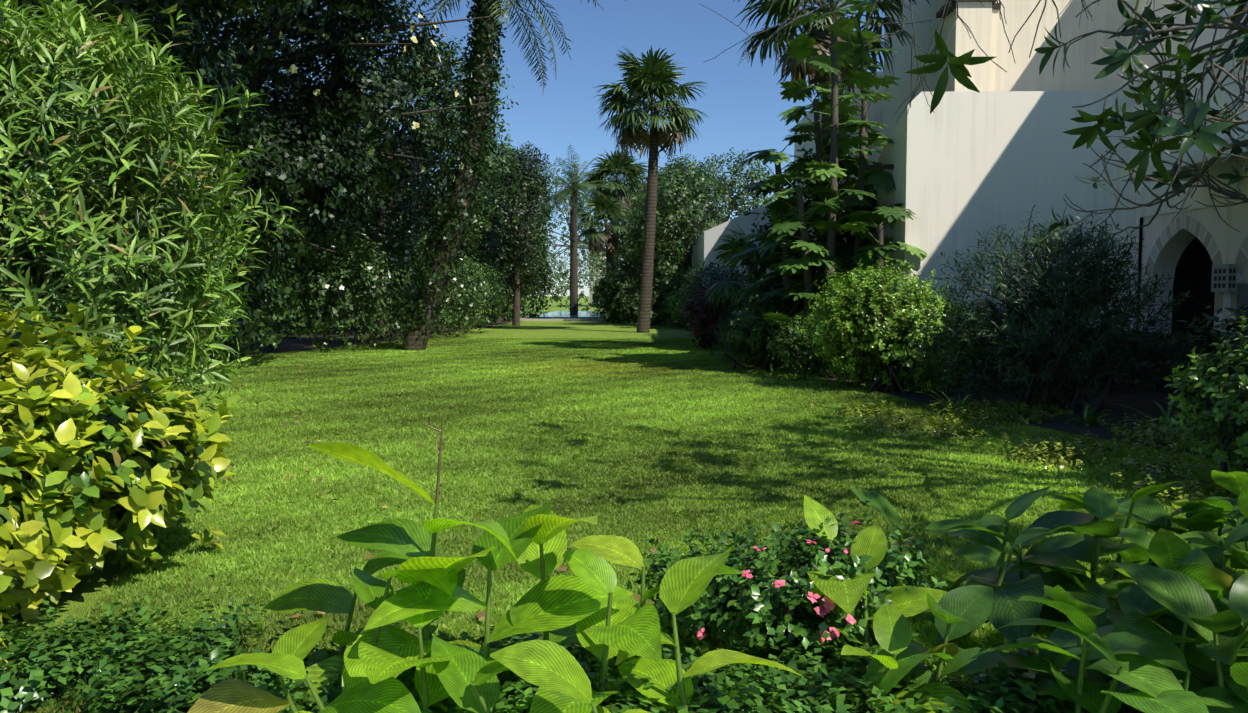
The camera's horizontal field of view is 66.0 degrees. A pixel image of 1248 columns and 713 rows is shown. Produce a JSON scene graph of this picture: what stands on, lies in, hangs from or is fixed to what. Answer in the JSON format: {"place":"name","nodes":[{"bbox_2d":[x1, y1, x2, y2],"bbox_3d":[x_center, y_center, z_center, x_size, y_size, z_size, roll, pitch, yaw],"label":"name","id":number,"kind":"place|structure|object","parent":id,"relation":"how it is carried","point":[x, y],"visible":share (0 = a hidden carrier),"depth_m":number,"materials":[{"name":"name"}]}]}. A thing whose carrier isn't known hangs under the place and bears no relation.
{"place":"outdoors","nodes":[
{"label":"outdoors","id":0,"kind":"place"},
{"bbox_2d":[101,4,479,379],"bbox_3d":[-11.505,-4.828,27.986,11.702,11.442,45.020,0,4,1],"label":"tree","id":1,"kind":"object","parent":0,"point":[237,322],"depth_m":23.65,"materials":[{"name":"green plant"}]},
{"bbox_2d":[245,158,492,332],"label":"backdrop","id":2,"kind":"structure","parent":0,"point":[316,295],"depth_m":42.15,"materials":[{"name":"green plant"}]},
{"bbox_2d":[203,0,884,295],"label":"sky","id":3,"kind":"structure","parent":0,"point":[742,103],"materials":[{"name":"blue"}]},
{"bbox_2d":[589,252,605,305],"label":"building","id":4,"kind":"structure","parent":0,"point":[590,292],"depth_m":127.62,"materials":[{"name":"paint"}]},
{"bbox_2d":[0,296,1247,712],"bbox_3d":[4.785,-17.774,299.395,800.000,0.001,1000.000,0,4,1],"label":"lawn ground","id":5,"kind":"structure","parent":0,"point":[82,596],"depth_m":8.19,"materials":[{"name":"green plant"}]},
{"bbox_2d":[387,0,626,350],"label":"palm tree","id":6,"kind":"object","parent":5,"relation":"on","point":[418,336],"visible":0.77,"depth_m":26.73,"materials":[{"name":"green plant"}]},
{"bbox_2d":[387,0,506,345],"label":"climber on palm","id":7,"kind":"object","parent":6,"relation":"attached to","point":[453,158],"visible":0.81,"depth_m":26.46,"materials":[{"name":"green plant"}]},
{"bbox_2d":[463,188,555,314],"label":"tree","id":8,"kind":"object","parent":5,"relation":"on","point":[543,257],"visible":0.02,"depth_m":64.95,"materials":[{"name":"green plant"}]},
{"bbox_2d":[477,140,559,325],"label":"casuarina tree","id":9,"kind":"object","parent":5,"relation":"on","point":[516,256],"visible":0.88,"depth_m":48.27,"materials":[{"name":"green plant"}]},
{"bbox_2d":[511,312,605,320],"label":"pool deck","id":10,"kind":"structure","parent":5,"relation":"on","point":[558,319],"depth_m":57.03,"materials":[{"name":"beige stone"}]},
{"bbox_2d":[527,311,605,317],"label":"pool water","id":11,"kind":"structure","parent":10,"relation":"on","point":[566,314],"depth_m":63.02,"materials":[{"name":"blue liquid"}]},
{"bbox_2d":[437,246,683,326],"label":"hedge end","id":12,"kind":"object","parent":5,"relation":"on","point":[655,311],"visible":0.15,"depth_m":61.28,"materials":[{"name":"green plant"}]},
{"bbox_2d":[540,145,620,314],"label":"date palm","id":13,"kind":"object","parent":5,"relation":"on","point":[570,192],"visible":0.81,"depth_m":65.42,"materials":[{"name":"green plant"}]},
{"bbox_2d":[534,159,633,295],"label":"tree","id":14,"kind":"object","parent":5,"relation":"on","point":[579,242],"visible":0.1,"depth_m":120.95,"materials":[{"name":"green plant"}]},
{"bbox_2d":[576,193,632,321],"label":"fan palm","id":15,"kind":"object","parent":5,"relation":"on","point":[595,237],"visible":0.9,"depth_m":55.37,"materials":[{"name":"green plant"}]},
{"bbox_2d":[582,150,647,292],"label":"fan palm","id":16,"kind":"object","parent":5,"relation":"on","point":[612,163],"visible":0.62,"depth_m":68.22,"materials":[{"name":"green plant"}]},
{"bbox_2d":[591,264,670,324],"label":"bush","id":17,"kind":"object","parent":5,"relation":"on","point":[619,308],"visible":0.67,"depth_m":51.20,"materials":[{"name":"green plant"}]},
{"bbox_2d":[593,46,708,332],"bbox_3d":[1.130,-6.861,40.157,4.942,11.724,4.938,0,4,1],"label":"tall fan palm","id":18,"kind":"object","parent":5,"relation":"on","point":[650,77],"visible":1,"depth_m":39.48,"materials":[{"name":"green plant"}]},
{"bbox_2d":[633,283,692,328],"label":"hedge","id":19,"kind":"object","parent":5,"relation":"on","point":[676,304],"visible":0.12,"depth_m":44.35,"materials":[{"name":"green plant"}]},
{"bbox_2d":[612,175,728,293],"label":"tree","id":20,"kind":"object","parent":5,"relation":"on","point":[637,211],"visible":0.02,"depth_m":70.02,"materials":[{"name":"green plant"}]},
{"bbox_2d":[602,147,775,323],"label":"tree","id":21,"kind":"object","parent":5,"relation":"on","point":[668,271],"visible":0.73,"depth_m":49.02,"materials":[{"name":"green plant"}]},
{"bbox_2d":[136,319,1241,458],"bbox_3d":[-1.696,-0.504,32.273,28.340,0.001,59.500,0,4,1],"label":"soil bed","id":22,"kind":"object","parent":5,"relation":"on","point":[1144,403],"depth_m":14.60,"materials":[{"name":"brown soil"}]},
{"bbox_2d":[0,298,241,669],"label":"golden shrub","id":23,"kind":"object","parent":22,"relation":"on","point":[106,450],"visible":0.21,"depth_m":5.15,"materials":[{"name":"green plant"}]},
{"bbox_2d":[0,0,301,481],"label":"oleander","id":24,"kind":"object","parent":22,"relation":"on","point":[58,235],"visible":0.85,"depth_m":7.40,"materials":[{"name":"green plant"}]},
{"bbox_2d":[0,0,316,236],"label":"tree","id":25,"kind":"object","parent":22,"relation":"on","point":[189,49],"visible":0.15,"depth_m":13.67,"materials":[{"name":"green plant"}]},
{"bbox_2d":[135,0,492,355],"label":"tree","id":26,"kind":"object","parent":22,"relation":"on","point":[324,126],"visible":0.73,"depth_m":23.74,"materials":[{"name":"green plant"}]},
{"bbox_2d":[31,0,471,190],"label":"yellow tree flowers","id":27,"kind":"object","parent":26,"relation":"attached to","point":[317,91],"visible":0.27,"depth_m":23.09,"materials":[{"name":"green plant"}]},
{"bbox_2d":[199,212,510,363],"bbox_3d":[-7.309,-2.185,30.905,4.799,5.176,21.764,1,4,11],"label":"shrub","id":28,"kind":"object","parent":22,"relation":"on","point":[366,277],"visible":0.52,"depth_m":27.34,"materials":[{"name":"green plant"}]},
{"bbox_2d":[280,223,488,344],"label":"flowers","id":29,"kind":"object","parent":28,"relation":"attached to","point":[342,287],"visible":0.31,"depth_m":29.00,"materials":[{"name":"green plant"}]},
{"bbox_2d":[313,29,535,333],"bbox_3d":[-8.577,-7.029,39.231,9.658,12.163,14.787,0,4,1],"label":"tree","id":30,"kind":"object","parent":22,"relation":"on","point":[453,86],"visible":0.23,"depth_m":37.83,"materials":[{"name":"green plant"}]},
{"bbox_2d":[439,142,555,321],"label":"tree","id":31,"kind":"object","parent":22,"relation":"on","point":[473,251],"visible":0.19,"depth_m":55.88,"materials":[{"name":"green plant"}]},
{"bbox_2d":[0,594,1090,712],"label":"ground cover","id":32,"kind":"object","parent":22,"relation":"on","point":[168,676],"visible":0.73,"depth_m":3.59,"materials":[{"name":"green plant"}]},
{"bbox_2d":[631,165,704,278],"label":"tree","id":33,"kind":"object","parent":22,"relation":"on","point":[664,182],"visible":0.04,"depth_m":58.74,"materials":[{"name":"green plant"}]},
{"bbox_2d":[657,204,710,321],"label":"fan palm","id":34,"kind":"object","parent":22,"relation":"on","point":[688,256],"visible":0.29,"depth_m":51.33,"materials":[{"name":"green plant"}]},
{"bbox_2d":[700,223,815,357],"bbox_3d":[3.218,-1.552,22.761,2.962,3.326,2.771,0,4,1],"label":"fan palm","id":35,"kind":"object","parent":22,"relation":"on","point":[728,289],"visible":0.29,"depth_m":22.29,"materials":[{"name":"green plant"}]},
{"bbox_2d":[712,291,853,377],"bbox_3d":[3.026,-0.469,20.079,2.140,1.931,6.121,-1,4,-9],"label":"clipped bush","id":36,"kind":"object","parent":22,"relation":"on","point":[760,340],"visible":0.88,"depth_m":19.17,"materials":[{"name":"green plant"}]},
{"bbox_2d":[730,121,876,358],"bbox_3d":[4.542,-2.330,21.985,4.708,5.905,3.294,2,4,23],"label":"shrub","id":37,"kind":"object","parent":22,"relation":"on","point":[798,277],"visible":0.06,"depth_m":21.49,"materials":[{"name":"green plant"}]},
{"bbox_2d":[767,79,856,366],"bbox_3d":[4.043,-2.878,20.833,1.976,6.237,2.158,0,4,1],"label":"papaya","id":38,"kind":"object","parent":22,"relation":"on","point":[789,87],"visible":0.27,"depth_m":20.83,"materials":[{"name":"green plant"}]},
{"bbox_2d":[772,0,882,372],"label":"tall papaya","id":39,"kind":"object","parent":22,"relation":"on","point":[801,50],"visible":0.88,"depth_m":18.94,"materials":[{"name":"green plant"}]},
{"bbox_2d":[734,0,930,271],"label":"fan palm","id":40,"kind":"object","parent":22,"relation":"on","point":[818,32],"visible":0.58,"depth_m":23.87,"materials":[{"name":"green plant"}]},
{"bbox_2d":[802,92,895,368],"bbox_3d":[4.719,-2.481,19.608,2.246,5.613,1.981,0,4,1],"label":"papaya","id":41,"kind":"object","parent":22,"relation":"on","point":[877,178],"visible":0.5,"depth_m":19.41,"materials":[{"name":"green plant"}]},
{"bbox_2d":[813,49,900,363],"bbox_3d":[5.022,-3.088,20.331,2.072,6.724,2.224,0,4,1],"label":"climbing plant","id":42,"kind":"object","parent":22,"relation":"on","point":[885,80],"visible":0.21,"depth_m":20.23,"materials":[{"name":"green plant"}]},
{"bbox_2d":[825,203,928,375],"bbox_3d":[4.876,-1.257,18.479,2.149,3.328,2.086,0,4,1],"label":"papaya","id":43,"kind":"object","parent":22,"relation":"on","point":[892,215],"visible":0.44,"depth_m":18.29,"materials":[{"name":"green plant"}]},
{"bbox_2d":[797,251,991,392],"bbox_3d":[4.361,-0.519,15.844,3.094,2.457,2.824,0,4,1],"label":"round bush","id":44,"kind":"object","parent":22,"relation":"on","point":[878,327],"visible":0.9,"depth_m":15.49,"materials":[{"name":"green plant"}]},
{"bbox_2d":[674,260,1247,411],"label":"bed filler","id":45,"kind":"object","parent":22,"relation":"on","point":[700,275],"visible":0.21,"depth_m":15.04,"materials":[{"name":"green plant"}]},
{"bbox_2d":[943,2,991,91],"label":"wall","id":46,"kind":"structure","parent":22,"relation":"on","point":[976,17],"depth_m":20.36,"materials":[{"name":"white paint"}]},
{"bbox_2d":[697,347,1242,434],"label":"strap leaf tufts","id":47,"kind":"object","parent":22,"relation":"on","point":[1090,418],"visible":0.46,"depth_m":12.10,"materials":[{"name":"green plant"}]},
{"bbox_2d":[700,0,1247,235],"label":"tree leaves","id":48,"kind":"object","parent":22,"relation":"on","point":[1151,127],"visible":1,"depth_m":7.07,"materials":[{"name":"green plant"}]},
{"bbox_2d":[876,91,1118,377],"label":"wing block","id":49,"kind":"structure","parent":22,"relation":"on","point":[967,164],"depth_m":17.96,"materials":[{"name":"paint"}]},
{"bbox_2d":[865,164,893,168],"bbox_3d":[5.036,-3.736,18.925,0.570,0.080,0.100,0,4,1],"label":"spout","id":50,"kind":"object","parent":49,"relation":"attached to","point":[879,166],"visible":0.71,"depth_m":18.88,"materials":[{"name":"grey metal"}]},
{"bbox_2d":[829,396,1241,518],"bbox_3d":[4.741,0.906,9.878,3.776,0.371,7.325,-1,4,-11],"label":"ground cover","id":51,"kind":"object","parent":22,"relation":"on","point":[1144,435],"visible":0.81,"depth_m":9.91,"materials":[{"name":"green plant"}]},
{"bbox_2d":[896,205,1206,414],"bbox_3d":[5.972,-0.533,13.136,4.210,3.002,2.886,0,4,1],"label":"bush","id":52,"kind":"object","parent":22,"relation":"on","point":[1086,302],"visible":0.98,"depth_m":12.84,"materials":[{"name":"green plant"}]},
{"bbox_2d":[1088,328,1247,399],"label":"dark plinth wall","id":53,"kind":"structure","parent":22,"relation":"on","point":[1161,388],"depth_m":15.54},
{"bbox_2d":[190,331,1208,620],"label":"leaf litter","id":54,"kind":"object","parent":5,"relation":"on","point":[482,615],"visible":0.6,"depth_m":8.85,"materials":[{"name":"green plant"}]},
{"bbox_2d":[680,278,737,349],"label":"red shrub","id":55,"kind":"object","parent":5,"relation":"on","point":[706,326],"visible":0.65,"depth_m":26.66,"materials":[{"name":"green plant"}]},
{"bbox_2d":[187,443,1247,712],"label":"leafy plants","id":56,"kind":"object","parent":5,"relation":"on","point":[1167,589],"visible":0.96,"depth_m":3.47,"materials":[{"name":"green plant"}]},
{"bbox_2d":[692,204,775,302],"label":"wall","id":57,"kind":"structure","parent":5,"relation":"on","point":[707,241],"depth_m":41.65,"materials":[{"name":"paint"}]},
{"bbox_2d":[277,420,1247,712],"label":"plant stems","id":58,"kind":"object","parent":5,"relation":"on","point":[1219,678],"visible":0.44,"depth_m":3.44,"materials":[{"name":"green plant"}]},
{"bbox_2d":[728,133,826,366],"bbox_3d":[3.232,-2.163,20.150,2.093,4.889,1.939,0,4,1],"label":"papaya","id":59,"kind":"object","parent":5,"relation":"on","point":[771,156],"visible":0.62,"depth_m":20.01,"materials":[{"name":"green plant"}]},
{"bbox_2d":[626,489,947,676],"bbox_3d":[0.724,0.982,4.189,1.421,0.781,1.076,0,4,1],"label":"pink flower shrub","id":60,"kind":"object","parent":5,"relation":"on","point":[720,605],"visible":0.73,"depth_m":4.01,"materials":[{"name":"green plant"}]},
{"bbox_2d":[753,160,844,373],"bbox_3d":[3.541,-1.716,18.972,2.143,4.152,2.056,0,4,1],"label":"papaya","id":61,"kind":"object","parent":5,"relation":"on","point":[805,248],"visible":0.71,"depth_m":18.79,"materials":[{"name":"green plant"}]},
{"bbox_2d":[794,71,883,272],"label":"blocks","id":62,"kind":"structure","parent":5,"relation":"on","point":[875,112],"depth_m":30.46,"materials":[{"name":"paint"}]},
{"bbox_2d":[882,0,1125,150],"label":"block","id":63,"kind":"structure","parent":5,"relation":"on","point":[1079,74],"depth_m":20.45,"materials":[{"name":"paint"}]},
{"bbox_2d":[1112,0,1247,329],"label":"block wall","id":64,"kind":"structure","parent":5,"relation":"on","point":[1124,219],"depth_m":17.30,"materials":[{"name":"paint"}]},
{"bbox_2d":[1171,237,1214,335],"bbox_3d":[10.937,-0.846,12.050,2.800,3.500,10.600,0,4,1],"label":"arched doorway","id":65,"kind":"structure","parent":5,"relation":"on","point":[1193,272],"depth_m":17.15,"materials":[{"name":"black"}]},
{"bbox_2d":[1120,137,1247,180],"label":"canopy slab","id":66,"kind":"structure","parent":65,"relation":"on","point":[1217,167],"depth_m":13.53,"materials":[{"name":"paint"}]},
{"bbox_2d":[1142,214,1247,312],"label":"arch stones","id":67,"kind":"object","parent":65,"relation":"attached to","point":[1241,259],"visible":0.79,"depth_m":15.25,"materials":[{"name":"grey stone"}]},
{"bbox_2d":[1211,264,1236,291],"bbox_3d":[9.122,-1.192,14.610,0.134,0.420,0.424,0,4,1],"label":"lattice screen","id":68,"kind":"object","parent":65,"relation":"attached to","point":[1224,278],"visible":1,"depth_m":14.49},
{"bbox_2d":[1235,283,1247,337],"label":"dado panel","id":69,"kind":"object","parent":65,"relation":"attached to","point":[1242,294],"visible":0.33,"depth_m":14.26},
{"bbox_2d":[1151,316,1247,494],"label":"shrub","id":70,"kind":"object","parent":5,"relation":"on","point":[1234,394],"visible":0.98,"depth_m":7.52,"materials":[{"name":"green plant"}]},
{"bbox_2d":[936,0,1000,18],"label":"ledge","id":71,"kind":"object","parent":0,"point":[939,13],"visible":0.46,"depth_m":20.36,"materials":[{"name":"beige paint"}]},
{"bbox_2d":[1136,171,1247,337],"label":"arcade wall","id":72,"kind":"structure","parent":0,"point":[1228,239],"depth_m":15.69,"materials":[{"name":"white paint"}]}
]}

